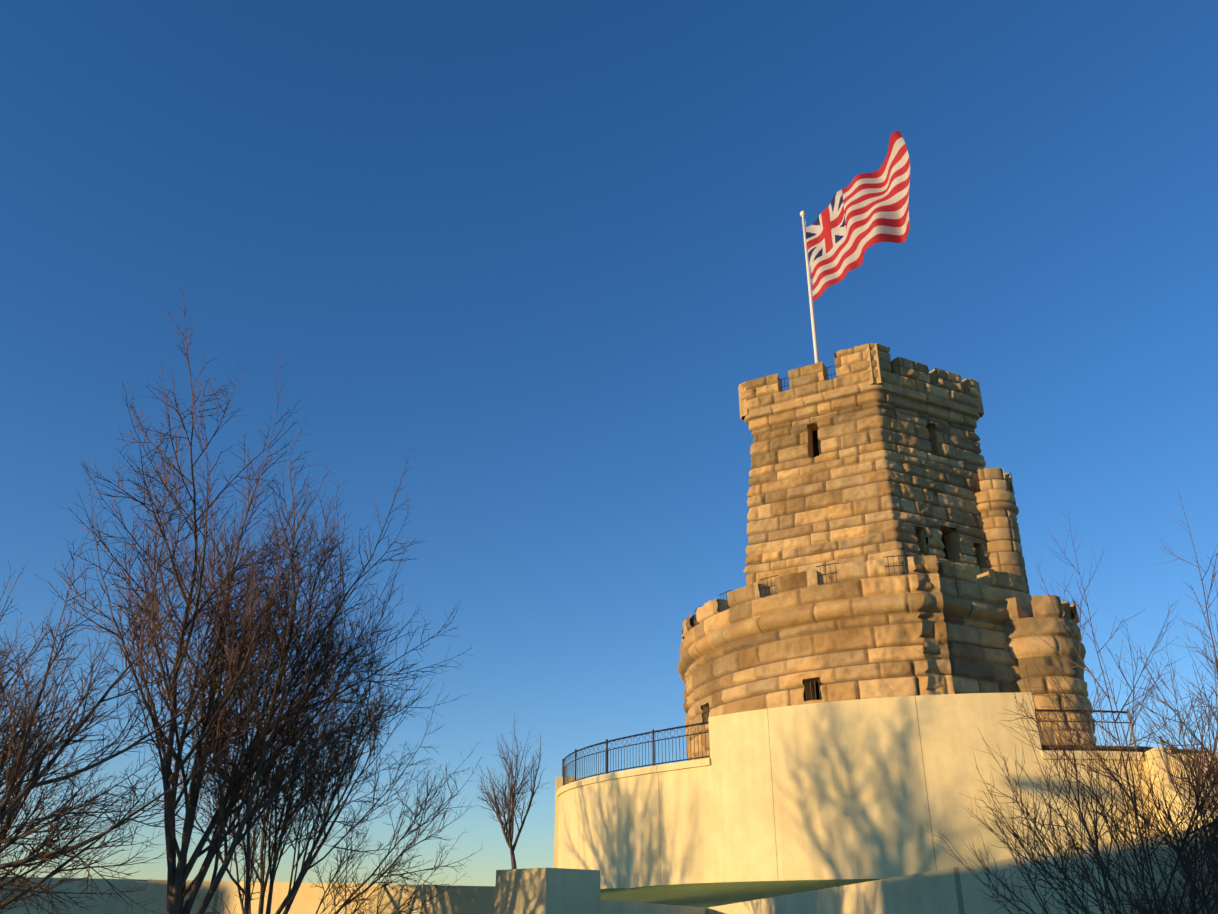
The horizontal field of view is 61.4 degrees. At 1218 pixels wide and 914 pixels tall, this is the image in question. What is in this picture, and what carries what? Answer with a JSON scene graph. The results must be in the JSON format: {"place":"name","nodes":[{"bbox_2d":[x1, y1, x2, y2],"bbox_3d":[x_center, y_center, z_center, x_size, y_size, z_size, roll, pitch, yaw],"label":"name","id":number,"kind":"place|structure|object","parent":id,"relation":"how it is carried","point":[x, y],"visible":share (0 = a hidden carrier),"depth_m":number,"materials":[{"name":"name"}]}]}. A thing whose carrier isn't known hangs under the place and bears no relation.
{"place":"outdoors","nodes":[
{"label":"outdoors","id":0,"kind":"place"},
{"bbox_2d":[475,719,551,868],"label":"bare tree","id":1,"kind":"object","parent":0,"point":[508,801],"visible":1,"depth_m":58.59,"materials":[{"name":"brown plant"}]},
{"bbox_2d":[0,0,1217,885],"label":"sky","id":2,"kind":"structure","parent":0,"point":[541,253],"materials":[{"name":"blue"}]},
{"bbox_2d":[600,879,880,907],"bbox_3d":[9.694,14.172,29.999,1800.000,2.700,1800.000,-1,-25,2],"label":"ground sheet","id":3,"kind":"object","parent":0,"point":[706,895],"visible":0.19,"depth_m":21.49,"materials":[{"name":"green grass"}]},
{"bbox_2d":[0,517,292,913],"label":"tree limbs","id":4,"kind":"object","parent":3,"relation":"on","point":[10,778],"visible":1,"depth_m":8.86,"materials":[{"name":"brown plant"}]},
{"bbox_2d":[35,274,471,913],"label":"bare tree","id":5,"kind":"object","parent":3,"relation":"on","point":[231,662],"visible":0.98,"depth_m":10.25,"materials":[{"name":"brown plant"}]},
{"bbox_2d":[128,590,486,913],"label":"bare tree","id":6,"kind":"object","parent":3,"relation":"on","point":[289,816],"visible":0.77,"depth_m":10.33,"materials":[{"name":"brown plant"}]},
{"bbox_2d":[0,692,1217,913],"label":"concrete walls","id":7,"kind":"structure","parent":3,"relation":"on","point":[876,788],"depth_m":22.70,"materials":[{"name":"beige concrete"}]},
{"bbox_2d":[678,555,954,760],"bbox_3d":[4.580,7.086,30.738,3.701,5.310,12.649,11,-27,-22],"label":"drum","id":8,"kind":"object","parent":7,"relation":"on","point":[844,640],"visible":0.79,"depth_m":27.81,"materials":[{"name":"stone"}]},
{"bbox_2d":[694,362,930,717],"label":"tower grilles","id":9,"kind":"object","parent":8,"relation":"in","point":[899,565],"visible":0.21,"depth_m":28.37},
{"bbox_2d":[741,343,990,700],"bbox_3d":[9.071,3.733,34.394,5.211,14.445,9.056,-38,-44,54],"label":"tower shaft","id":10,"kind":"object","parent":7,"relation":"on","point":[875,479],"visible":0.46,"depth_m":34.52,"materials":[{"name":"stone"}]},
{"bbox_2d":[703,422,986,724],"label":"window openings","id":11,"kind":"object","parent":10,"relation":"in","point":[951,543],"visible":0.27,"depth_m":33.72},
{"bbox_2d":[812,430,947,699],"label":"tower openings","id":12,"kind":"object","parent":10,"relation":"in","point":[815,445],"visible":0.09,"depth_m":35.45,"materials":[{"name":"black"}]},
{"bbox_2d":[973,468,1031,598],"bbox_3d":[13.102,3.709,34.288,1.759,6.600,1.754,-1,-25,2],"label":"stair turret","id":13,"kind":"object","parent":10,"relation":"attached to","point":[996,507],"visible":0.33,"depth_m":34.27,"materials":[{"name":"stone"}]},
{"bbox_2d":[689,343,1072,626],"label":"battlements","id":14,"kind":"object","parent":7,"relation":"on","point":[985,578],"visible":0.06,"depth_m":34.76,"materials":[{"name":"brown stone"}]},
{"bbox_2d":[800,211,819,362],"bbox_3d":[7.734,-5.667,39.069,0.230,9.130,0.230,-1,-25,2],"label":"flagpole","id":15,"kind":"object","parent":14,"relation":"on","point":[813,319],"visible":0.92,"depth_m":39.22,"materials":[{"name":"white metal"}]},
{"bbox_2d":[806,131,909,300],"bbox_3d":[9.576,-9.090,39.064,4.505,5.755,1.113,-17,-30,33],"label":"flag","id":16,"kind":"object","parent":15,"relation":"attached to","point":[859,215],"visible":1,"depth_m":38.92,"materials":[{"name":"fabric"}]},
{"bbox_2d":[562,708,1217,812],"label":"terrace railings","id":17,"kind":"object","parent":7,"relation":"on","point":[564,768],"visible":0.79,"depth_m":26.51,"materials":[{"name":"black metal"}]},
{"bbox_2d":[913,554,1032,694],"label":"wall","id":18,"kind":"structure","parent":7,"relation":"on","point":[975,614],"depth_m":27.27,"materials":[{"name":"stone"}]},
{"bbox_2d":[1000,595,1096,744],"bbox_3d":[11.755,6.234,27.837,2.507,4.455,2.481,-1,-25,2],"label":"turret","id":19,"kind":"object","parent":7,"relation":"on","point":[1044,624],"visible":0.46,"depth_m":27.15,"materials":[{"name":"stone"}]},
{"bbox_2d":[921,487,1217,913],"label":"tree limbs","id":20,"kind":"object","parent":3,"relation":"on","point":[1210,843],"visible":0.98,"depth_m":6.62,"materials":[{"name":"brown plant"}]},
{"bbox_2d":[1163,584,1217,817],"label":"tree limbs","id":21,"kind":"object","parent":3,"relation":"on","point":[1205,644],"visible":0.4,"depth_m":8.88,"materials":[{"name":"brown plant"}]}
]}

